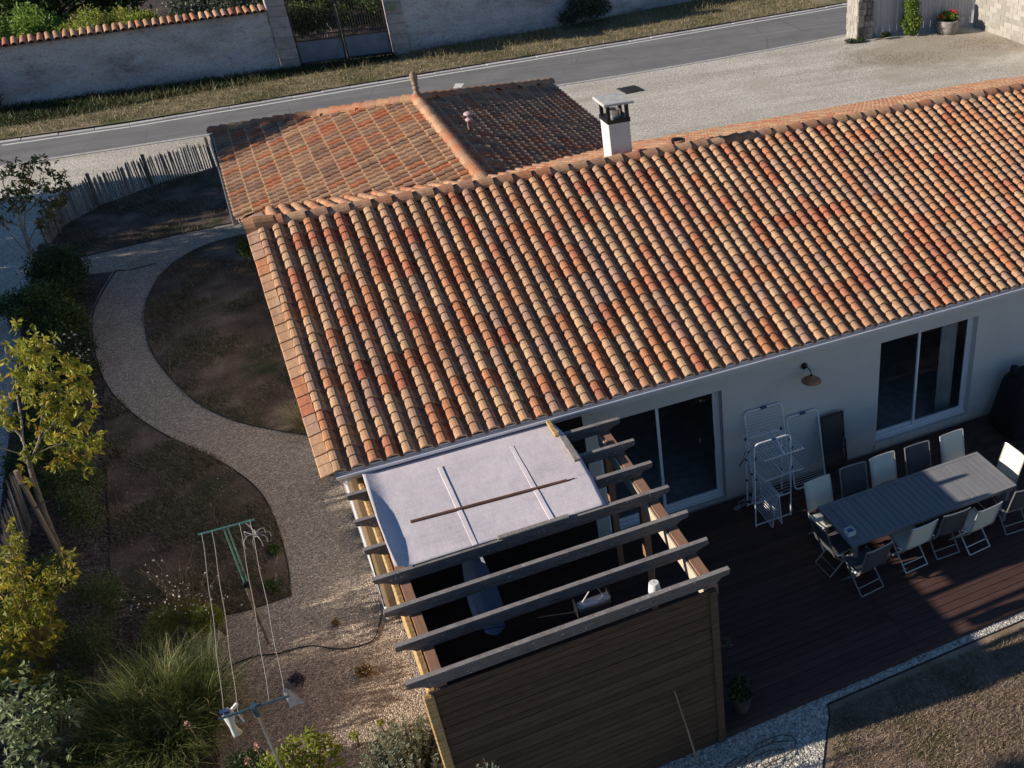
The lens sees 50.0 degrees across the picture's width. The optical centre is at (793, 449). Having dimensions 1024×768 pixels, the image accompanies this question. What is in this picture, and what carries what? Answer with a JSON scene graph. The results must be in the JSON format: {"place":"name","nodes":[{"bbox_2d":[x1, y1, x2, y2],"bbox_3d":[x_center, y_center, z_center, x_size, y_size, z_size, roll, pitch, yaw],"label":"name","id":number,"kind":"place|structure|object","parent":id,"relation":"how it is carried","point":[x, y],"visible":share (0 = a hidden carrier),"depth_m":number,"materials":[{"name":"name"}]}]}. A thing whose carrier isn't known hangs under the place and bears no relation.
{"place":"outdoors","nodes":[
{"label":"outdoors","id":0,"kind":"place"},
{"bbox_2d":[52,167,231,255],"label":"lawn","id":1,"kind":"structure","parent":0,"point":[104,219],"depth_m":27.20,"materials":[{"name":"plant"}]},
{"bbox_2d":[36,137,216,247],"bbox_3d":[-17.936,-7.217,28.022,1.181,0.931,6.547,11,37,15],"label":"paling fence","id":2,"kind":"object","parent":1,"relation":"on","point":[66,218],"visible":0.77,"depth_m":28.23,"materials":[{"name":"wood"}]},
{"bbox_2d":[98,382,293,619],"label":"lawn","id":3,"kind":"structure","parent":0,"point":[124,556],"depth_m":16.93,"materials":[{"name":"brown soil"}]},
{"bbox_2d":[105,392,284,610],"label":"fallen leaves","id":4,"kind":"object","parent":3,"relation":"on","point":[180,500],"visible":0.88,"depth_m":17.43,"materials":[{"name":"brown plant"}]},
{"bbox_2d":[259,542,285,595],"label":"lawn weed","id":5,"kind":"object","parent":3,"relation":"on","point":[272,548],"visible":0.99,"depth_m":15.77,"materials":[{"name":"green plant"}]},
{"bbox_2d":[11,0,384,64],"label":"garden ground","id":6,"kind":"structure","parent":0,"point":[157,5],"depth_m":45.22,"materials":[{"name":"green plant"}]},
{"bbox_2d":[0,1,66,40],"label":"bush","id":7,"kind":"object","parent":6,"relation":"on","point":[32,21],"visible":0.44,"depth_m":36.93,"materials":[{"name":"green plant"}]},
{"bbox_2d":[283,0,385,40],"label":"bush","id":8,"kind":"object","parent":6,"relation":"on","point":[334,18],"visible":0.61,"depth_m":40.15,"materials":[{"name":"green plant"}]},
{"bbox_2d":[140,232,306,434],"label":"lawn","id":9,"kind":"structure","parent":0,"point":[241,363],"depth_m":21.94,"materials":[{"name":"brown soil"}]},
{"bbox_2d":[236,237,252,262],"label":"garden shrub","id":10,"kind":"object","parent":9,"relation":"on","point":[243,249],"visible":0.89,"depth_m":24.54,"materials":[{"name":"green plant"}]},
{"bbox_2d":[269,400,305,441],"bbox_3d":[-9.087,-0.615,18.946,1.116,0.569,1.143,6,36,9],"label":"grass clump","id":11,"kind":"object","parent":9,"relation":"on","point":[298,416],"visible":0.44,"depth_m":19.00,"materials":[{"name":"green plant"}]},
{"bbox_2d":[41,166,431,767],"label":"gravel path","id":12,"kind":"structure","parent":0,"point":[112,261],"depth_m":15.81,"materials":[{"name":"grey gravel"}]},
{"bbox_2d":[172,581,242,639],"bbox_3d":[-8.206,2.336,14.616,0.836,0.828,0.675,6,36,8],"label":"gaura plant","id":13,"kind":"object","parent":12,"relation":"on","point":[216,615],"visible":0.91,"depth_m":14.57,"materials":[{"name":"green plant"}]},
{"bbox_2d":[184,721,263,767],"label":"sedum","id":14,"kind":"object","parent":12,"relation":"on","point":[248,758],"visible":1,"depth_m":12.47,"materials":[{"name":"plant"}]},
{"bbox_2d":[198,519,289,767],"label":"clothes line","id":15,"kind":"object","parent":12,"relation":"on","point":[253,707],"visible":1,"depth_m":12.60,"materials":[{"name":"green metal"}]},
{"bbox_2d":[219,702,244,737],"bbox_3d":[-6.046,2.930,11.202,0.191,0.440,0.149,-18,39,-23],"label":"peg bag","id":16,"kind":"object","parent":15,"relation":"hanging from","point":[236,731],"visible":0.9,"depth_m":11.14,"materials":[{"name":"fabric"}]},
{"bbox_2d":[241,523,270,548],"bbox_3d":[-7.178,1.095,13.751,0.332,0.314,0.348,-1,35,-1],"label":"sock hanger","id":17,"kind":"object","parent":15,"relation":"hanging from","point":[255,534],"visible":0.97,"depth_m":13.74,"materials":[{"name":"white metal"}]},
{"bbox_2d":[282,689,304,707],"bbox_3d":[-5.468,2.701,11.316,0.171,0.260,0.053,-18,39,-23],"label":"white rag","id":18,"kind":"object","parent":15,"relation":"attached to","point":[293,699],"visible":1,"depth_m":11.32,"materials":[{"name":"white fabric"}]},
{"bbox_2d":[224,745,284,767],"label":"garden shrub","id":19,"kind":"object","parent":12,"relation":"on","point":[238,762],"visible":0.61,"depth_m":12.57,"materials":[{"name":"green plant"}]},
{"bbox_2d":[287,672,305,685],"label":"purple plant","id":20,"kind":"object","parent":12,"relation":"on","point":[297,678],"visible":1,"depth_m":14.07,"materials":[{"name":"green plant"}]},
{"bbox_2d":[254,725,346,767],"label":"lime shrub","id":21,"kind":"object","parent":12,"relation":"on","point":[317,746],"visible":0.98,"depth_m":12.30,"materials":[{"name":"green plant"}]},
{"bbox_2d":[220,555,384,672],"bbox_3d":[-6.931,2.312,14.280,2.406,1.306,0.670,-18,39,-23],"label":"garden hose","id":22,"kind":"object","parent":12,"relation":"on","point":[324,646],"visible":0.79,"depth_m":14.64,"materials":[{"name":"black rubber"}]},
{"bbox_2d":[353,663,371,677],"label":"dry weed","id":23,"kind":"object","parent":12,"relation":"on","point":[363,670],"visible":1,"depth_m":14.22,"materials":[{"name":"brown plant"}]},
{"bbox_2d":[358,711,443,767],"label":"silver shrub","id":24,"kind":"object","parent":12,"relation":"on","point":[400,752],"visible":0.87,"depth_m":12.35,"materials":[{"name":"green plant"}]},
{"bbox_2d":[0,0,974,164],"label":"road","id":25,"kind":"structure","parent":0,"point":[674,50],"depth_m":38.18,"materials":[{"name":"grey asphalt"}]},
{"bbox_2d":[0,2,846,142],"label":"kerb","id":26,"kind":"structure","parent":25,"relation":"on","point":[352,86],"depth_m":37.19,"materials":[{"name":"concrete"}]},
{"bbox_2d":[2,6,845,145],"bbox_3d":[-7.636,-15.965,41.076,40.427,0.001,0.482,-22,41,-28],"label":"road edge line","id":27,"kind":"object","parent":25,"relation":"on","point":[398,81],"visible":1,"depth_m":36.94,"materials":[{"name":"paint"}]},
{"bbox_2d":[2,9,973,166],"bbox_3d":[-5.928,-14.233,38.641,40.123,0.001,1.394,-20,40,-26],"label":"road edge strip","id":28,"kind":"object","parent":25,"relation":"on","point":[556,85],"visible":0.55,"depth_m":37.44,"materials":[{"name":"concrete"}]},
{"bbox_2d":[0,1,1023,703],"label":"ground","id":29,"kind":"structure","parent":0,"point":[794,79],"depth_m":36.49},
{"bbox_2d":[48,2,159,32],"bbox_3d":[-24.738,-14.949,37.550,2.736,2.462,4.024,27,43,32],"label":"bush","id":30,"kind":"object","parent":29,"relation":"on","point":[85,21],"visible":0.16,"depth_m":37.15,"materials":[{"name":"green plant"}]},
{"bbox_2d":[0,244,219,767],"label":"planting bed","id":31,"kind":"object","parent":29,"relation":"on","point":[92,548],"visible":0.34,"depth_m":16.10,"materials":[{"name":"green plant"}]},
{"bbox_2d":[0,472,31,575],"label":"paling fence","id":32,"kind":"object","parent":31,"relation":"on","point":[23,510],"visible":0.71,"depth_m":16.23,"materials":[{"name":"wood"}]},
{"bbox_2d":[0,549,73,653],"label":"garden shrub","id":33,"kind":"object","parent":31,"relation":"on","point":[44,564],"visible":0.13,"depth_m":14.30,"materials":[{"name":"yellow plant"}]},
{"bbox_2d":[0,153,74,257],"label":"young tree","id":34,"kind":"object","parent":31,"relation":"on","point":[17,192],"visible":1,"depth_m":24.16,"materials":[{"name":"green plant"}]},
{"bbox_2d":[13,469,63,559],"bbox_3d":[-11.450,0.984,15.778,0.160,1.721,0.209,-7,36,-9],"label":"tree stake","id":35,"kind":"object","parent":31,"relation":"on","point":[41,519],"visible":0.84,"depth_m":15.65,"materials":[{"name":"brown wood"}]},
{"bbox_2d":[0,364,79,508],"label":"garden shrub","id":36,"kind":"object","parent":31,"relation":"on","point":[32,412],"visible":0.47,"depth_m":17.81,"materials":[{"name":"green plant"}]},
{"bbox_2d":[0,516,81,697],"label":"golden shrub","id":37,"kind":"object","parent":31,"relation":"on","point":[43,645],"visible":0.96,"depth_m":13.29,"materials":[{"name":"yellow plant"}]},
{"bbox_2d":[0,660,89,767],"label":"leaf shrub","id":38,"kind":"object","parent":31,"relation":"on","point":[18,743],"visible":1,"depth_m":12.28,"materials":[{"name":"green plant"}]},
{"bbox_2d":[0,277,95,342],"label":"garden shrub","id":39,"kind":"object","parent":31,"relation":"on","point":[59,307],"visible":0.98,"depth_m":21.66,"materials":[{"name":"green plant"}]},
{"bbox_2d":[0,317,106,555],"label":"young tree","id":40,"kind":"object","parent":31,"relation":"on","point":[43,358],"visible":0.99,"depth_m":15.18,"materials":[{"name":"green plant"}]},
{"bbox_2d":[16,242,93,308],"bbox_3d":[-16.433,-3.881,23.102,1.461,1.201,3.018,-18,39,-23],"label":"garden shrub","id":41,"kind":"object","parent":31,"relation":"on","point":[61,266],"visible":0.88,"depth_m":22.96,"materials":[{"name":"green plant"}]},
{"bbox_2d":[35,331,103,387],"bbox_3d":[-14.465,-1.794,20.587,1.299,0.724,1.902,-18,39,-23],"label":"flowering shrub","id":42,"kind":"object","parent":31,"relation":"on","point":[74,349],"visible":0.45,"depth_m":20.70,"materials":[{"name":"green plant"}]},
{"bbox_2d":[32,436,111,537],"bbox_3d":[-11.976,0.570,17.149,1.106,0.862,2.791,-18,39,-23],"label":"garden shrub","id":43,"kind":"object","parent":31,"relation":"on","point":[71,503],"visible":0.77,"depth_m":16.77,"materials":[{"name":"green plant"}]},
{"bbox_2d":[47,567,130,681],"bbox_3d":[-9.827,2.424,14.431,1.008,0.994,2.102,-18,39,-23],"label":"garden shrub","id":44,"kind":"object","parent":31,"relation":"on","point":[86,648],"visible":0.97,"depth_m":14.20,"materials":[{"name":"green plant"}]},
{"bbox_2d":[34,668,166,767],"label":"garden shrub","id":45,"kind":"object","parent":31,"relation":"on","point":[66,685],"visible":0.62,"depth_m":13.00,"materials":[{"name":"green plant"}]},
{"bbox_2d":[38,612,273,767],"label":"grass clump","id":46,"kind":"object","parent":31,"relation":"on","point":[162,709],"visible":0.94,"depth_m":13.15,"materials":[{"name":"green plant"}]},
{"bbox_2d":[114,544,220,654],"bbox_3d":[-8.786,2.167,14.671,1.325,1.134,1.256,-18,39,-23],"label":"gaura plant","id":47,"kind":"object","parent":31,"relation":"on","point":[179,613],"visible":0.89,"depth_m":14.62,"materials":[{"name":"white plant"}]},
{"bbox_2d":[0,0,353,34],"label":"bush","id":48,"kind":"object","parent":29,"relation":"on","point":[52,5],"visible":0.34,"depth_m":40.26,"materials":[{"name":"green plant"}]},
{"bbox_2d":[158,0,263,18],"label":"bush","id":49,"kind":"object","parent":29,"relation":"on","point":[186,7],"visible":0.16,"depth_m":38.26,"materials":[{"name":"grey plant"}]},
{"bbox_2d":[0,0,846,138],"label":"grass verge","id":50,"kind":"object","parent":29,"relation":"on","point":[818,2],"depth_m":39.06,"materials":[{"name":"plant"}]},
{"bbox_2d":[0,4,280,106],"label":"garden wall","id":51,"kind":"structure","parent":50,"relation":"on","point":[90,60],"depth_m":35.68,"materials":[{"name":"paint"}]},
{"bbox_2d":[263,0,300,70],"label":"gate pillar","id":52,"kind":"structure","parent":50,"relation":"on","point":[281,30],"depth_m":37.53,"materials":[{"name":"concrete"}]},
{"bbox_2d":[284,0,392,65],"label":"iron gate","id":53,"kind":"structure","parent":50,"relation":"on","point":[317,49],"depth_m":38.83,"materials":[{"name":"grey metal"}]},
{"bbox_2d":[382,0,410,54],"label":"gate pillar","id":54,"kind":"structure","parent":50,"relation":"on","point":[396,26],"depth_m":39.48,"materials":[{"name":"stone"}]},
{"bbox_2d":[400,0,568,50],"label":"garden wall","id":55,"kind":"structure","parent":50,"relation":"on","point":[432,22],"depth_m":41.16,"materials":[{"name":"white paint"}]},
{"bbox_2d":[555,0,612,26],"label":"bush","id":56,"kind":"object","parent":50,"relation":"on","point":[591,8],"visible":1,"depth_m":43.17,"materials":[{"name":"green plant"}]},
{"bbox_2d":[566,0,692,24],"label":"garden wall","id":57,"kind":"structure","parent":50,"relation":"on","point":[620,7],"depth_m":45.43,"materials":[{"name":"grey concrete"}]},
{"bbox_2d":[86,223,1023,767],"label":"path edging","id":58,"kind":"object","parent":29,"relation":"on","point":[306,435],"visible":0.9,"depth_m":17.82,"materials":[{"name":"black metal"}]},
{"bbox_2d":[207,71,1023,618],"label":"house","id":59,"kind":"structure","parent":29,"relation":"on","point":[443,271],"depth_m":17.09,"materials":[{"name":"tile"}]},
{"bbox_2d":[599,391,724,531],"bbox_3d":[-2.081,0.155,16.373,2.040,2.120,0.130,-18,39,-23],"label":"sliding door","id":60,"kind":"structure","parent":59,"relation":"in","point":[626,521],"depth_m":16.74,"materials":[{"name":"white metal"}]},
{"bbox_2d":[801,363,821,385],"bbox_3d":[0.263,-1.175,16.509,0.330,0.259,0.415,-18,39,-23],"label":"wall lamp","id":61,"kind":"object","parent":59,"relation":"attached to","point":[811,380],"visible":1,"depth_m":16.45,"materials":[{"name":"metal"}]},
{"bbox_2d":[874,317,973,447],"bbox_3d":[2.290,-1.223,18.256,2.070,2.120,0.240,-18,39,-23],"label":"window","id":62,"kind":"structure","parent":59,"relation":"in","point":[904,426],"depth_m":18.69,"materials":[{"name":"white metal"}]},
{"bbox_2d":[933,322,957,411],"bbox_3d":[2.768,-1.642,18.741,0.340,2.240,0.070,-18,39,-23],"label":"curtain","id":63,"kind":"object","parent":59,"relation":"hanging from","point":[948,336],"visible":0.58,"depth_m":18.82,"materials":[{"name":"fabric"}]},
{"bbox_2d":[616,85,643,93],"bbox_3d":[-5.750,-12.669,36.432,0.720,0.044,0.720,-23,41,-28],"label":"drain cover","id":64,"kind":"object","parent":29,"relation":"on","point":[630,89],"visible":1,"depth_m":36.36,"materials":[{"name":"metal"}]},
{"bbox_2d":[421,415,1023,767],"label":"deck","id":65,"kind":"structure","parent":29,"relation":"on","point":[798,626],"depth_m":15.41,"materials":[{"name":"wood"}]},
{"bbox_2d":[345,416,729,767],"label":"pergola","id":66,"kind":"object","parent":65,"relation":"on","point":[605,697],"visible":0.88,"depth_m":11.86,"materials":[{"name":"brown paint"}]},
{"bbox_2d":[361,423,604,566],"bbox_3d":[-3.933,0.455,13.059,2.590,0.176,2.230,-18,39,-23],"label":"shade cloth","id":67,"kind":"object","parent":66,"relation":"on","point":[429,507],"visible":0.98,"depth_m":12.94,"materials":[{"name":"fabric"}]},
{"bbox_2d":[462,557,504,634],"bbox_3d":[-3.799,1.609,12.519,0.378,1.042,0.955,-18,39,-23],"label":"hanging chair","id":68,"kind":"object","parent":66,"relation":"hanging from","point":[484,601],"visible":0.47,"depth_m":12.63,"materials":[{"name":"blue fabric"}]},
{"bbox_2d":[428,588,612,629],"bbox_3d":[-3.086,1.891,11.784,2.054,0.568,0.304,-14,38,-19],"label":"patio heater","id":69,"kind":"object","parent":66,"relation":"hanging from","point":[584,607],"visible":0.85,"depth_m":12.11,"materials":[{"name":"metal"}]},
{"bbox_2d":[648,569,660,593],"bbox_3d":[-1.676,1.521,12.343,0.170,0.591,0.177,8,36,11],"label":"pendant lamp","id":70,"kind":"object","parent":66,"relation":"hanging from","point":[654,585],"visible":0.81,"depth_m":12.39,"materials":[{"name":"white plastic"}]},
{"bbox_2d":[724,670,755,713],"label":"potted plant","id":71,"kind":"object","parent":65,"relation":"on","point":[740,695],"visible":1,"depth_m":13.42,"materials":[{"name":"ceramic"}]},
{"bbox_2d":[744,402,789,503],"bbox_3d":[-0.413,0.074,16.944,0.712,1.652,0.378,-18,39,-23],"label":"folded airer","id":72,"kind":"object","parent":65,"relation":"on","point":[783,423],"visible":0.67,"depth_m":16.86,"materials":[{"name":"white metal"}]},
{"bbox_2d":[786,409,825,489],"bbox_3d":[0.211,0.006,17.323,0.622,1.322,0.347,-18,39,-23],"label":"folded airer","id":73,"kind":"object","parent":65,"relation":"on","point":[819,430],"visible":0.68,"depth_m":17.31,"materials":[{"name":"white metal"}]},
{"bbox_2d":[803,474,833,550],"bbox_3d":[0.511,0.984,16.253,0.528,0.964,0.609,-20,40,-26],"label":"folding chair","id":74,"kind":"object","parent":65,"relation":"on","point":[818,491],"visible":0.62,"depth_m":16.25,"materials":[{"name":"white plastic"}]},
{"bbox_2d":[809,515,851,577],"bbox_3d":[0.593,1.405,15.662,0.609,0.964,0.528,-20,40,-25],"label":"folding chair","id":75,"kind":"object","parent":65,"relation":"on","point":[834,543],"visible":0.92,"depth_m":15.63,"materials":[{"name":"white plastic"}]},
{"bbox_2d":[819,410,847,474],"bbox_3d":[0.688,-0.075,17.585,0.476,1.152,0.235,-18,39,-23],"label":"folded chair","id":76,"kind":"object","parent":65,"relation":"on","point":[833,434],"visible":0.87,"depth_m":17.57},
{"bbox_2d":[839,461,868,497],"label":"folding chair","id":77,"kind":"object","parent":65,"relation":"on","point":[854,478],"visible":0.48,"depth_m":16.55,"materials":[{"name":"grey fabric"}]},
{"bbox_2d":[841,540,892,596],"bbox_3d":[1.082,1.658,15.307,0.528,0.964,0.609,-22,41,-28],"label":"folding chair","id":78,"kind":"object","parent":65,"relation":"on","point":[866,559],"visible":1,"depth_m":15.25,"materials":[{"name":"white plastic"}]},
{"bbox_2d":[869,450,897,487],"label":"folding chair","id":79,"kind":"object","parent":65,"relation":"on","point":[883,468],"visible":0.49,"depth_m":16.78,"materials":[{"name":"white fabric"}]},
{"bbox_2d":[888,518,938,573],"bbox_3d":[1.798,1.358,15.729,0.528,0.964,0.609,-20,40,-25],"label":"folding chair","id":80,"kind":"object","parent":65,"relation":"on","point":[904,540],"visible":0.92,"depth_m":15.65,"materials":[{"name":"white plastic"}]},
{"bbox_2d":[817,452,1016,578],"bbox_3d":[1.952,1.029,16.387,3.043,0.740,1.044,-18,39,-23],"label":"patio table","id":81,"kind":"object","parent":65,"relation":"on","point":[889,508],"visible":0.97,"depth_m":16.12,"materials":[{"name":"grey paint"}]},
{"bbox_2d":[904,440,930,475],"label":"folding chair","id":82,"kind":"object","parent":65,"relation":"on","point":[917,457],"visible":0.48,"depth_m":17.02,"materials":[{"name":"grey fabric"}]},
{"bbox_2d":[922,507,970,559],"bbox_3d":[2.331,1.182,15.976,0.528,0.964,0.609,-16,39,-21],"label":"folding chair","id":83,"kind":"object","parent":65,"relation":"on","point":[947,523],"visible":0.75,"depth_m":15.78,"materials":[{"name":"grey fabric"}]},
{"bbox_2d":[939,428,964,463],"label":"folding chair","id":84,"kind":"object","parent":65,"relation":"on","point":[952,446],"visible":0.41,"depth_m":17.30,"materials":[{"name":"white plastic"}]},
{"bbox_2d":[949,501,1002,555],"bbox_3d":[2.826,1.117,16.067,0.528,0.964,0.609,-20,40,-26],"label":"folding chair","id":85,"kind":"object","parent":65,"relation":"on","point":[976,519],"visible":0.91,"depth_m":15.95,"materials":[{"name":"white plastic"}]},
{"bbox_2d":[976,442,1023,508],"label":"folding chair","id":86,"kind":"object","parent":65,"relation":"on","point":[1010,463],"visible":0.53,"depth_m":16.93,"materials":[{"name":"white fabric"}]},
{"bbox_2d":[989,364,1023,440],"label":"covered barbecue","id":87,"kind":"object","parent":65,"relation":"on","point":[1006,416],"visible":1,"depth_m":18.59,"materials":[{"name":"black fabric"}]},
{"bbox_2d":[992,489,1023,534],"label":"folding chair","id":88,"kind":"object","parent":65,"relation":"on","point":[1014,502],"visible":0.92,"depth_m":16.43,"materials":[{"name":"grey fabric"}]},
{"bbox_2d":[658,610,1023,767],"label":"white gravel strip","id":89,"kind":"object","parent":29,"relation":"on","point":[812,735],"visible":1,"depth_m":13.39,"materials":[{"name":"white gravel"}]},
{"bbox_2d":[674,690,698,763],"bbox_3d":[-1.310,3.415,12.685,0.249,1.274,0.030,10,37,14],"label":"wooden stick","id":90,"kind":"object","parent":89,"relation":"on","point":[693,749],"visible":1,"depth_m":12.69,"materials":[{"name":"brown wood"}]},
{"bbox_2d":[724,734,795,767],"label":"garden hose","id":91,"kind":"object","parent":89,"relation":"on","point":[773,760],"visible":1,"depth_m":13.12,"materials":[{"name":"rubber"}]},
{"bbox_2d":[661,611,1023,767],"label":"white gravel stones","id":92,"kind":"object","parent":89,"relation":"on","point":[797,730],"visible":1,"depth_m":13.36,"materials":[{"name":"white gravel"}]},
{"bbox_2d":[846,0,873,39],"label":"rubble pillar","id":93,"kind":"structure","parent":29,"relation":"on","point":[859,17],"depth_m":41.70,"materials":[{"name":"stone"}]},
{"bbox_2d":[844,31,892,43],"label":"weed","id":94,"kind":"object","parent":29,"relation":"on","point":[881,36],"visible":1,"depth_m":41.73,"materials":[{"name":"green plant"}]},
{"bbox_2d":[900,0,922,35],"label":"rose bush","id":95,"kind":"object","parent":29,"relation":"on","point":[913,19],"visible":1,"depth_m":42.01,"materials":[{"name":"green plant"}]},
{"bbox_2d":[872,0,972,35],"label":"panel fence","id":96,"kind":"object","parent":29,"relation":"on","point":[887,22],"visible":0.52,"depth_m":42.62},
{"bbox_2d":[830,31,1023,77],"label":"yard weeds","id":97,"kind":"object","parent":29,"relation":"on","point":[924,51],"visible":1,"depth_m":40.55,"materials":[{"name":"plant"}]},
{"bbox_2d":[936,9,959,34],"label":"stone planter","id":98,"kind":"object","parent":29,"relation":"on","point":[948,22],"visible":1,"depth_m":42.50,"materials":[{"name":"stone"}]},
{"bbox_2d":[973,0,1023,43],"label":"block wall","id":99,"kind":"structure","parent":29,"relation":"on","point":[1003,18],"depth_m":42.08,"materials":[{"name":"concrete"}]},
{"bbox_2d":[742,424,803,527],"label":"drying tower","id":100,"kind":"structure","parent":0,"point":[781,450],"depth_m":16.47,"materials":[{"name":"white metal"}]},
{"bbox_2d":[824,621,1023,767],"bbox_3d":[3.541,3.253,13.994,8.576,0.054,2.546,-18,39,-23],"label":"dry grass","id":101,"kind":"structure","parent":0,"point":[942,715],"depth_m":13.63,"materials":[{"name":"plant"}]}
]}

